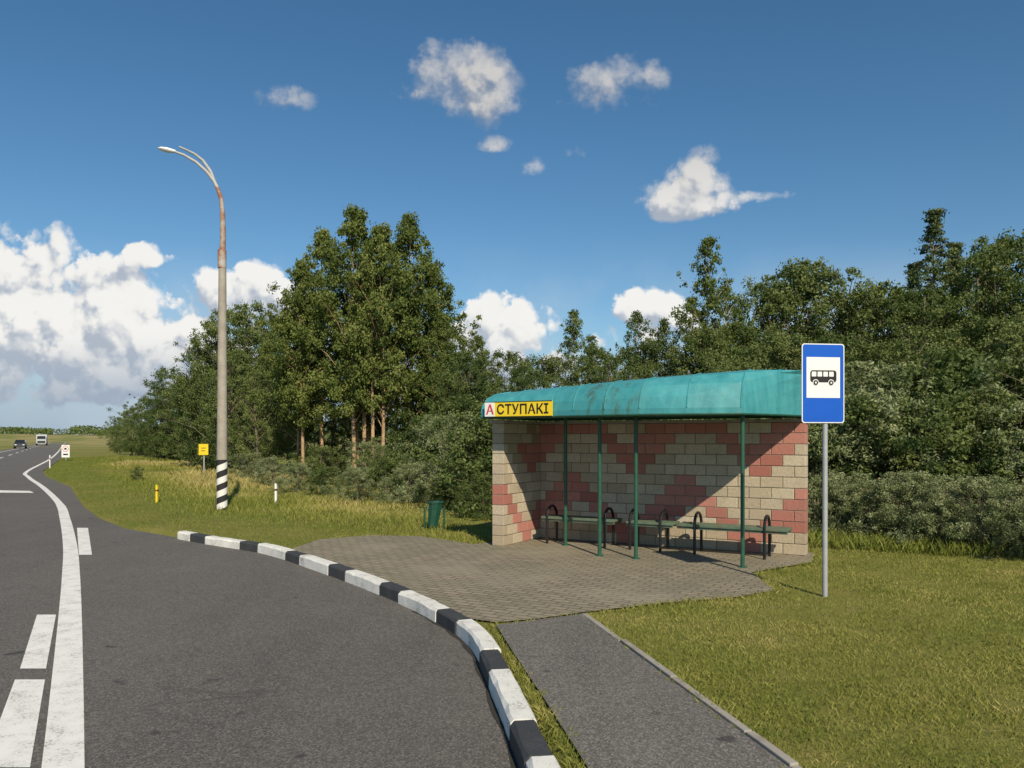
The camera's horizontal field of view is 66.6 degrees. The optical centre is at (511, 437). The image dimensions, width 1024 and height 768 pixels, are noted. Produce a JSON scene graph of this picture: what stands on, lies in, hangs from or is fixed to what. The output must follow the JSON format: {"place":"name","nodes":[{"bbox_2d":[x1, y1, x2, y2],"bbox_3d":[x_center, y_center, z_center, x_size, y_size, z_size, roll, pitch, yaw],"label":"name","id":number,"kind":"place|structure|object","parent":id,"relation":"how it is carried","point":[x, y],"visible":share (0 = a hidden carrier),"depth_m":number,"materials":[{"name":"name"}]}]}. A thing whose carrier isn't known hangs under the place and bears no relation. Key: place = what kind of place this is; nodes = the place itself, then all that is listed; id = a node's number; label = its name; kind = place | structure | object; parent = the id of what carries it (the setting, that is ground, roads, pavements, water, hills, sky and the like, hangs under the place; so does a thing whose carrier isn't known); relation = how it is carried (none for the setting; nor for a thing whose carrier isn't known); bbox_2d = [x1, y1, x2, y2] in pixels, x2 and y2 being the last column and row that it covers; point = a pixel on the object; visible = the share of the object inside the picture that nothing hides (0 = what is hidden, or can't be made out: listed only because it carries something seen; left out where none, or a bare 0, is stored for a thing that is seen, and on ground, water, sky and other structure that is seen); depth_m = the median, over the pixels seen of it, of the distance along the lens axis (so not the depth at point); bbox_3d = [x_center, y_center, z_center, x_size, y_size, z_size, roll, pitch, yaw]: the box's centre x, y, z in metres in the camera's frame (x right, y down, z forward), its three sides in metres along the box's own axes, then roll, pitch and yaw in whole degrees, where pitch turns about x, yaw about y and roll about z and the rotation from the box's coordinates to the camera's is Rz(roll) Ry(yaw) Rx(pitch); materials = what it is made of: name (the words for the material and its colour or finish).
{"place":"outdoors","nodes":[
{"label":"outdoors","id":0,"kind":"place"},
{"bbox_2d":[0,442,510,767],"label":"asphalt road","id":1,"kind":"structure","parent":0,"point":[198,655],"depth_m":6.22,"materials":[{"name":"grey asphalt"}]},
{"bbox_2d":[0,442,91,767],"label":"road markings","id":2,"kind":"object","parent":1,"relation":"on","point":[64,742],"visible":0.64,"depth_m":5.48,"materials":[{"name":"white paint"}]},
{"bbox_2d":[412,611,517,767],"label":"kerb gutter dirt","id":3,"kind":"structure","parent":1,"relation":"on","point":[495,713],"depth_m":5.19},
{"bbox_2d":[0,432,1023,767],"bbox_3d":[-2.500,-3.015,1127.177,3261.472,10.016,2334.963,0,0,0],"label":"ground","id":4,"kind":"structure","parent":0,"point":[86,446],"depth_m":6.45,"materials":[{"name":"green plant"}]},
{"bbox_2d":[104,398,161,455],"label":"broadleaf tree","id":5,"kind":"object","parent":4,"relation":"on","point":[134,415],"visible":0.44,"depth_m":65.42,"materials":[{"name":"green plant"}]},
{"bbox_2d":[120,388,188,456],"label":"broadleaf tree","id":6,"kind":"object","parent":4,"relation":"on","point":[149,424],"visible":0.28,"depth_m":61.27,"materials":[{"name":"green plant"}]},
{"bbox_2d":[132,373,200,458],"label":"broadleaf tree","id":7,"kind":"object","parent":4,"relation":"on","point":[157,386],"visible":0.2,"depth_m":59.04,"materials":[{"name":"green plant"}]},
{"bbox_2d":[134,378,209,459],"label":"broadleaf tree","id":8,"kind":"object","parent":4,"relation":"on","point":[171,438],"visible":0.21,"depth_m":55.26,"materials":[{"name":"green plant"}]},
{"bbox_2d":[158,146,227,509],"bbox_3d":[-7.570,-2.598,18.435,1.608,9.096,0.791,0,0,24],"label":"street lamp","id":9,"kind":"object","parent":4,"relation":"on","point":[222,481],"visible":0.95,"depth_m":18.32,"materials":[{"name":"concrete"}]},
{"bbox_2d":[150,337,257,467],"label":"broadleaf tree","id":10,"kind":"object","parent":4,"relation":"on","point":[192,444],"visible":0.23,"depth_m":43.29,"materials":[{"name":"green plant"}]},
{"bbox_2d":[142,305,272,459],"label":"broadleaf tree","id":11,"kind":"object","parent":4,"relation":"on","point":[192,408],"visible":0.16,"depth_m":42.41,"materials":[{"name":"green plant"}]},
{"bbox_2d":[0,419,417,442],"bbox_3d":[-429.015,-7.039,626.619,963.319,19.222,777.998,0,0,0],"label":"distant treeline","id":12,"kind":"object","parent":4,"relation":"on","point":[85,430],"visible":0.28,"depth_m":570.31,"materials":[{"name":"green plant"}]},
{"bbox_2d":[154,347,288,469],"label":"broadleaf tree","id":13,"kind":"object","parent":4,"relation":"on","point":[241,368],"visible":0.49,"depth_m":37.43,"materials":[{"name":"green plant"}]},
{"bbox_2d":[169,300,296,470],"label":"broadleaf tree","id":14,"kind":"object","parent":4,"relation":"on","point":[241,316],"visible":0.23,"depth_m":42.06,"materials":[{"name":"green plant"}]},
{"bbox_2d":[228,452,276,479],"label":"willow bush","id":15,"kind":"object","parent":4,"relation":"on","point":[246,471],"visible":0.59,"depth_m":29.84,"materials":[{"name":"green plant"}]},
{"bbox_2d":[203,370,314,472],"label":"broadleaf tree","id":16,"kind":"object","parent":4,"relation":"on","point":[263,449],"visible":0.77,"depth_m":35.57,"materials":[{"name":"green plant"}]},
{"bbox_2d":[45,455,491,548],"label":"meadow grass","id":17,"kind":"structure","parent":4,"relation":"on","point":[197,479],"depth_m":20.17,"materials":[{"name":"green plant"}]},
{"bbox_2d":[217,313,323,470],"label":"broadleaf tree","id":18,"kind":"object","parent":4,"relation":"on","point":[239,340],"visible":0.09,"depth_m":41.40,"materials":[{"name":"green plant"}]},
{"bbox_2d":[244,456,296,485],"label":"willow bush","id":19,"kind":"object","parent":4,"relation":"on","point":[265,471],"visible":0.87,"depth_m":26.90,"materials":[{"name":"green plant"}]},
{"bbox_2d":[243,258,340,476],"bbox_3d":[-9.255,-2.840,32.900,4.293,9.550,3.848,0,0,4],"label":"aspen tree","id":20,"kind":"object","parent":4,"relation":"on","point":[299,294],"visible":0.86,"depth_m":32.61,"materials":[{"name":"green plant"}]},
{"bbox_2d":[269,462,321,493],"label":"willow bush","id":21,"kind":"object","parent":4,"relation":"on","point":[297,486],"visible":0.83,"depth_m":24.92,"materials":[{"name":"green plant"}]},
{"bbox_2d":[259,306,336,475],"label":"aspen tree","id":22,"kind":"object","parent":4,"relation":"on","point":[278,373],"visible":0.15,"depth_m":34.51,"materials":[{"name":"green plant"}]},
{"bbox_2d":[256,226,357,461],"bbox_3d":[-8.502,-3.658,34.061,5.214,11.234,4.392,0,0,-5],"label":"aspen tree","id":23,"kind":"object","parent":4,"relation":"on","point":[323,236],"visible":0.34,"depth_m":33.46,"materials":[{"name":"green plant"}]},
{"bbox_2d":[279,466,344,495],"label":"green bush","id":24,"kind":"object","parent":4,"relation":"on","point":[314,481],"visible":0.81,"depth_m":22.87,"materials":[{"name":"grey plant"}]},
{"bbox_2d":[287,444,358,484],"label":"green bush","id":25,"kind":"object","parent":4,"relation":"on","point":[329,457],"visible":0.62,"depth_m":28.87,"materials":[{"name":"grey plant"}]},
{"bbox_2d":[275,397,380,472],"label":"broadleaf tree","id":26,"kind":"object","parent":4,"relation":"on","point":[329,427],"visible":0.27,"depth_m":35.51,"materials":[{"name":"green plant"}]},
{"bbox_2d":[282,204,414,477],"bbox_3d":[-6.182,-3.795,32.235,6.227,11.649,4.880,0,0,22],"label":"aspen tree","id":27,"kind":"object","parent":4,"relation":"on","point":[354,221],"visible":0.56,"depth_m":31.58,"materials":[{"name":"green plant"}]},
{"bbox_2d":[305,301,401,466],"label":"aspen tree","id":28,"kind":"object","parent":4,"relation":"on","point":[358,429],"visible":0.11,"depth_m":33.52,"materials":[{"name":"green plant"}]},
{"bbox_2d":[315,466,394,502],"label":"willow bush","id":29,"kind":"object","parent":4,"relation":"on","point":[360,475],"visible":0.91,"depth_m":20.92,"materials":[{"name":"green plant"}]},
{"bbox_2d":[317,441,393,488],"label":"willow bush","id":30,"kind":"object","parent":4,"relation":"on","point":[369,444],"visible":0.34,"depth_m":26.83,"materials":[{"name":"green plant"}]},
{"bbox_2d":[177,531,560,767],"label":"painted kerb","id":31,"kind":"structure","parent":4,"relation":"on","point":[529,746],"depth_m":6.61,"materials":[{"name":"white paint"}]},
{"bbox_2d":[345,457,419,498],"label":"green bush","id":32,"kind":"object","parent":4,"relation":"on","point":[384,463],"visible":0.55,"depth_m":21.84,"materials":[{"name":"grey plant"}]},
{"bbox_2d":[328,221,438,473],"bbox_3d":[-5.437,-3.306,30.879,5.335,10.646,4.181,0,0,33],"label":"aspen tree","id":33,"kind":"object","parent":4,"relation":"on","point":[381,245],"visible":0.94,"depth_m":30.50,"materials":[{"name":"green plant"}]},
{"bbox_2d":[361,425,445,487],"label":"green bush","id":34,"kind":"object","parent":4,"relation":"on","point":[389,452],"visible":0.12,"depth_m":24.61,"materials":[{"name":"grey plant"}]},
{"bbox_2d":[373,462,446,503],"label":"willow bush","id":35,"kind":"object","parent":4,"relation":"on","point":[399,470],"visible":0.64,"depth_m":20.36,"materials":[{"name":"green plant"}]},
{"bbox_2d":[354,211,482,434],"bbox_3d":[-3.957,-3.646,31.907,5.616,11.345,4.731,0,0,1],"label":"aspen tree","id":36,"kind":"object","parent":4,"relation":"on","point":[408,235],"visible":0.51,"depth_m":31.29,"materials":[{"name":"green plant"}]},
{"bbox_2d":[396,455,455,505],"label":"willow bush","id":37,"kind":"object","parent":4,"relation":"on","point":[421,484],"visible":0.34,"depth_m":19.80,"materials":[{"name":"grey plant"}]},
{"bbox_2d":[360,393,502,486],"bbox_3d":[-1.663,0.417,25.175,6.289,3.703,5.147,0,0,43],"label":"green bush","id":38,"kind":"object","parent":4,"relation":"on","point":[466,403],"visible":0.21,"depth_m":24.27,"materials":[{"name":"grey plant"}]},
{"bbox_2d":[388,261,480,426],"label":"aspen tree","id":39,"kind":"object","parent":4,"relation":"on","point":[436,285],"visible":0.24,"depth_m":32.53,"materials":[{"name":"green plant"}]},
{"bbox_2d":[376,411,499,501],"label":"willow bush","id":40,"kind":"object","parent":4,"relation":"on","point":[424,431],"visible":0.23,"depth_m":21.74,"materials":[{"name":"green plant"}]},
{"bbox_2d":[403,312,474,435],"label":"aspen tree","id":41,"kind":"object","parent":4,"relation":"on","point":[442,325],"visible":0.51,"depth_m":29.87,"materials":[{"name":"green plant"}]},
{"bbox_2d":[411,418,491,508],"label":"green bush","id":42,"kind":"object","parent":4,"relation":"on","point":[454,465],"visible":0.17,"depth_m":18.28,"materials":[{"name":"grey plant"}]},
{"bbox_2d":[390,410,515,516],"bbox_3d":[-0.292,0.726,18.025,4.779,2.814,3.912,0,0,-37],"label":"green bush","id":43,"kind":"object","parent":4,"relation":"on","point":[465,440],"visible":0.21,"depth_m":17.43,"materials":[{"name":"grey plant"}]},
{"bbox_2d":[402,348,504,451],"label":"broadleaf tree","id":44,"kind":"object","parent":4,"relation":"on","point":[465,358],"visible":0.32,"depth_m":26.56,"materials":[{"name":"green plant"}]},
{"bbox_2d":[440,470,492,519],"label":"green bush","id":45,"kind":"object","parent":4,"relation":"on","point":[476,479],"visible":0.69,"depth_m":16.31,"materials":[{"name":"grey plant"}]},
{"bbox_2d":[453,334,510,402],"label":"birch tree","id":46,"kind":"object","parent":4,"relation":"on","point":[478,341],"visible":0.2,"depth_m":27.90,"materials":[{"name":"green plant"}]},
{"bbox_2d":[442,347,545,402],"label":"broadleaf tree","id":47,"kind":"object","parent":4,"relation":"on","point":[511,359],"visible":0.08,"depth_m":28.67,"materials":[{"name":"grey plant"}]},
{"bbox_2d":[440,417,587,513],"bbox_3d":[0.527,0.765,17.483,4.458,2.625,3.648,0,0,-40],"label":"green bush","id":48,"kind":"object","parent":4,"relation":"on","point":[489,452],"visible":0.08,"depth_m":17.38,"materials":[{"name":"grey plant"}]},
{"bbox_2d":[460,363,576,474],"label":"broadleaf tree","id":49,"kind":"object","parent":4,"relation":"on","point":[525,382],"visible":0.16,"depth_m":24.79,"materials":[{"name":"green plant"}]},
{"bbox_2d":[492,354,588,394],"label":"broadleaf tree","id":50,"kind":"object","parent":4,"relation":"on","point":[548,366],"visible":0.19,"depth_m":27.89,"materials":[{"name":"green plant"}]},
{"bbox_2d":[292,535,813,621],"bbox_3d":[0.681,1.632,11.031,6.128,0.001,6.836,0,0,-33],"label":"paved waiting area","id":51,"kind":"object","parent":4,"relation":"on","point":[528,579],"visible":0.82,"depth_m":9.54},
{"bbox_2d":[481,369,807,567],"bbox_3d":[1.805,0.414,11.168,4.380,2.672,2.188,0,0,29],"label":"bus shelter","id":52,"kind":"object","parent":51,"relation":"on","point":[732,478],"visible":1,"depth_m":11.40,"materials":[{"name":"brick"}]},
{"bbox_2d":[555,308,595,385],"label":"birch tree","id":53,"kind":"object","parent":4,"relation":"on","point":[570,329],"visible":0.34,"depth_m":27.89,"materials":[{"name":"green plant"}]},
{"bbox_2d":[549,345,645,420],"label":"broadleaf tree","id":54,"kind":"object","parent":4,"relation":"on","point":[601,354],"visible":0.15,"depth_m":27.51,"materials":[{"name":"green plant"}]},
{"bbox_2d":[579,354,667,383],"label":"broadleaf tree","id":55,"kind":"object","parent":4,"relation":"on","point":[640,367],"visible":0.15,"depth_m":25.94,"materials":[{"name":"green plant"}]},
{"bbox_2d":[609,310,656,378],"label":"birch tree","id":56,"kind":"object","parent":4,"relation":"on","point":[636,319],"visible":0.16,"depth_m":28.97,"materials":[{"name":"green plant"}]},
{"bbox_2d":[589,337,689,382],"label":"broadleaf tree","id":57,"kind":"object","parent":4,"relation":"on","point":[654,349],"visible":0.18,"depth_m":27.94,"materials":[{"name":"green plant"}]},
{"bbox_2d":[497,614,789,767],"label":"asphalt footpath","id":58,"kind":"structure","parent":4,"relation":"on","point":[622,705],"depth_m":4.73,"materials":[{"name":"grey asphalt"}]},
{"bbox_2d":[649,294,711,376],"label":"birch tree","id":59,"kind":"object","parent":4,"relation":"on","point":[693,302],"visible":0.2,"depth_m":26.91,"materials":[{"name":"green plant"}]},
{"bbox_2d":[582,613,801,767],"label":"footpath edging","id":60,"kind":"object","parent":4,"relation":"on","point":[780,755],"visible":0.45,"depth_m":4.72,"materials":[{"name":"concrete"}]},
{"bbox_2d":[649,326,754,376],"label":"broadleaf tree","id":61,"kind":"object","parent":4,"relation":"on","point":[701,358],"visible":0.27,"depth_m":25.55,"materials":[{"name":"green plant"}]},
{"bbox_2d":[656,234,751,373],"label":"birch tree","id":62,"kind":"object","parent":4,"relation":"on","point":[705,250],"visible":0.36,"depth_m":26.78,"materials":[{"name":"green plant"}]},
{"bbox_2d":[695,283,749,373],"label":"birch tree","id":63,"kind":"object","parent":4,"relation":"on","point":[727,309],"visible":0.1,"depth_m":27.82,"materials":[{"name":"green plant"}]},
{"bbox_2d":[675,320,779,373],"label":"broadleaf tree","id":64,"kind":"object","parent":4,"relation":"on","point":[736,337],"visible":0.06,"depth_m":26.90,"materials":[{"name":"green plant"}]},
{"bbox_2d":[696,277,848,418],"bbox_3d":[9.842,-1.985,28.655,6.988,7.897,8.249,0,0,-8],"label":"broadleaf tree","id":65,"kind":"object","parent":4,"relation":"on","point":[768,294],"visible":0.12,"depth_m":27.94,"materials":[{"name":"green plant"}]},
{"bbox_2d":[716,330,856,418],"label":"broadleaf tree","id":66,"kind":"object","parent":4,"relation":"on","point":[782,342],"visible":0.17,"depth_m":21.63,"materials":[{"name":"green plant"}]},
{"bbox_2d":[708,256,909,357],"bbox_3d":[10.601,-2.387,29.271,8.403,8.833,6.975,0,0,-13],"label":"broadleaf tree","id":67,"kind":"object","parent":4,"relation":"on","point":[795,272],"visible":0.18,"depth_m":28.12,"materials":[{"name":"green plant"}]},
{"bbox_2d":[802,343,843,596],"bbox_3d":[3.212,0.362,8.086,0.470,2.675,0.070,0,0,-8],"label":"bus stop sign","id":68,"kind":"object","parent":4,"relation":"on","point":[823,384],"visible":1,"depth_m":8.07,"materials":[{"name":"metal"}]},
{"bbox_2d":[736,265,929,370],"bbox_3d":[11.220,-2.068,28.305,7.088,8.176,8.754,0,0,39],"label":"broadleaf tree","id":69,"kind":"object","parent":4,"relation":"on","point":[815,293],"visible":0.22,"depth_m":27.12,"materials":[{"name":"green plant"}]},
{"bbox_2d":[767,332,905,418],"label":"broadleaf tree","id":70,"kind":"object","parent":4,"relation":"on","point":[847,341],"visible":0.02,"depth_m":20.80,"materials":[{"name":"green plant"}]},
{"bbox_2d":[808,470,896,538],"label":"willow bush","id":71,"kind":"object","parent":4,"relation":"on","point":[831,480],"visible":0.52,"depth_m":13.02,"materials":[{"name":"green plant"}]},
{"bbox_2d":[783,418,922,525],"bbox_3d":[5.540,0.755,15.040,4.401,2.366,3.535,0,0,31],"label":"willow bush","id":72,"kind":"object","parent":4,"relation":"on","point":[812,498],"visible":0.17,"depth_m":14.36,"materials":[{"name":"green plant"}]},
{"bbox_2d":[784,286,943,377],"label":"broadleaf tree","id":73,"kind":"object","parent":4,"relation":"on","point":[843,319],"visible":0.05,"depth_m":27.33,"materials":[{"name":"green plant"}]},
{"bbox_2d":[796,340,943,418],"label":"broadleaf tree","id":74,"kind":"object","parent":4,"relation":"on","point":[884,346],"visible":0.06,"depth_m":19.75,"materials":[{"name":"green plant"}]},
{"bbox_2d":[808,479,935,542],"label":"willow bush","id":75,"kind":"object","parent":4,"relation":"on","point":[869,493],"visible":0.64,"depth_m":12.54,"materials":[{"name":"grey plant"}]},
{"bbox_2d":[808,394,946,520],"bbox_3d":[6.733,0.599,15.628,4.091,2.943,4.999,0,0,-24],"label":"green bush","id":76,"kind":"object","parent":4,"relation":"on","point":[875,422],"visible":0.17,"depth_m":14.49,"materials":[{"name":"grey plant"}]},
{"bbox_2d":[786,356,1007,511],"bbox_3d":[7.968,0.165,17.934,8.254,4.060,5.576,0,0,33],"label":"willow bush","id":77,"kind":"object","parent":4,"relation":"on","point":[851,368],"visible":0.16,"depth_m":16.97,"materials":[{"name":"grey plant"}]},
{"bbox_2d":[808,383,992,535],"bbox_3d":[7.105,0.509,14.631,4.590,3.072,5.715,0,0,34],"label":"willow bush","id":78,"kind":"object","parent":4,"relation":"on","point":[895,394],"visible":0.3,"depth_m":14.33,"materials":[{"name":"green plant"}]},
{"bbox_2d":[833,280,990,382],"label":"broadleaf tree","id":79,"kind":"object","parent":4,"relation":"on","point":[890,298],"visible":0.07,"depth_m":26.57,"materials":[{"name":"green plant"}]},
{"bbox_2d":[840,468,987,546],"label":"willow bush","id":80,"kind":"object","parent":4,"relation":"on","point":[906,476],"visible":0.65,"depth_m":12.17,"materials":[{"name":"green plant"}]},
{"bbox_2d":[830,357,1016,510],"bbox_3d":[8.752,0.198,17.229,7.098,3.921,5.559,0,0,26],"label":"green bush","id":81,"kind":"object","parent":4,"relation":"on","point":[947,383],"visible":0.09,"depth_m":16.49,"materials":[{"name":"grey plant"}]},
{"bbox_2d":[831,397,1023,533],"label":"green bush","id":82,"kind":"object","parent":4,"relation":"on","point":[939,417],"visible":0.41,"depth_m":13.64,"materials":[{"name":"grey plant"}]},
{"bbox_2d":[831,283,1023,385],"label":"broadleaf tree","id":83,"kind":"object","parent":4,"relation":"on","point":[935,318],"visible":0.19,"depth_m":25.36,"materials":[{"name":"green plant"}]},
{"bbox_2d":[863,323,999,396],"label":"broadleaf tree","id":84,"kind":"object","parent":4,"relation":"on","point":[934,335],"visible":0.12,"depth_m":19.74,"materials":[{"name":"green plant"}]},
{"bbox_2d":[843,386,1023,526],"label":"green bush","id":85,"kind":"object","parent":4,"relation":"on","point":[965,398],"visible":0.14,"depth_m":14.36,"materials":[{"name":"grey plant"}]},
{"bbox_2d":[871,480,1003,549],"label":"willow bush","id":86,"kind":"object","parent":4,"relation":"on","point":[929,515],"visible":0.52,"depth_m":11.68,"materials":[{"name":"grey plant"}]},
{"bbox_2d":[903,207,971,334],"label":"spruce tree","id":87,"kind":"object","parent":4,"relation":"on","point":[933,220],"visible":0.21,"depth_m":28.91,"materials":[{"name":"green plant"}]},
{"bbox_2d":[858,401,1023,532],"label":"green bush","id":88,"kind":"object","parent":4,"relation":"on","point":[1012,420],"visible":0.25,"depth_m":13.72,"materials":[{"name":"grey plant"}]},
{"bbox_2d":[871,348,1023,475],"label":"green bush","id":89,"kind":"object","parent":4,"relation":"on","point":[944,363],"visible":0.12,"depth_m":16.55,"materials":[{"name":"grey plant"}]},
{"bbox_2d":[897,239,1023,360],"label":"broadleaf tree","id":90,"kind":"object","parent":4,"relation":"on","point":[984,257],"visible":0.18,"depth_m":26.03,"materials":[{"name":"green plant"}]},
{"bbox_2d":[905,227,1023,351],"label":"broadleaf tree","id":91,"kind":"object","parent":4,"relation":"on","point":[994,279],"visible":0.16,"depth_m":26.91,"materials":[{"name":"green plant"}]},
{"bbox_2d":[906,315,1023,400],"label":"broadleaf tree","id":92,"kind":"object","parent":4,"relation":"on","point":[978,328],"visible":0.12,"depth_m":19.49,"materials":[{"name":"green plant"}]},
{"bbox_2d":[912,400,1023,531],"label":"willow bush","id":93,"kind":"object","parent":4,"relation":"on","point":[1016,461],"visible":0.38,"depth_m":12.91,"materials":[{"name":"green plant"}]},
{"bbox_2d":[918,474,1023,559],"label":"willow bush","id":94,"kind":"object","parent":4,"relation":"on","point":[968,484],"visible":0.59,"depth_m":11.27,"materials":[{"name":"green plant"}]},
{"bbox_2d":[930,303,1023,393],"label":"broadleaf tree","id":95,"kind":"object","parent":4,"relation":"on","point":[1017,332],"visible":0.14,"depth_m":18.31,"materials":[{"name":"green plant"}]},
{"bbox_2d":[933,482,1023,563],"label":"willow bush","id":96,"kind":"object","parent":4,"relation":"on","point":[991,502],"visible":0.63,"depth_m":10.89,"materials":[{"name":"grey plant"}]},
{"bbox_2d":[952,350,1023,462],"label":"willow bush","id":97,"kind":"object","parent":4,"relation":"on","point":[993,386],"visible":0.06,"depth_m":15.52,"materials":[{"name":"green plant"}]},
{"bbox_2d":[964,482,1023,551],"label":"willow bush","id":98,"kind":"object","parent":4,"relation":"on","point":[1013,504],"visible":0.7,"depth_m":10.69,"materials":[{"name":"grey plant"}]},
{"bbox_2d":[0,0,1023,434],"label":"sky","id":99,"kind":"structure","parent":0,"point":[556,157],"materials":[{"name":"blue"}]},
{"bbox_2d":[808,526,1023,557],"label":"rough grass","id":100,"kind":"structure","parent":0,"point":[847,540],"depth_m":11.42,"materials":[{"name":"green plant"}]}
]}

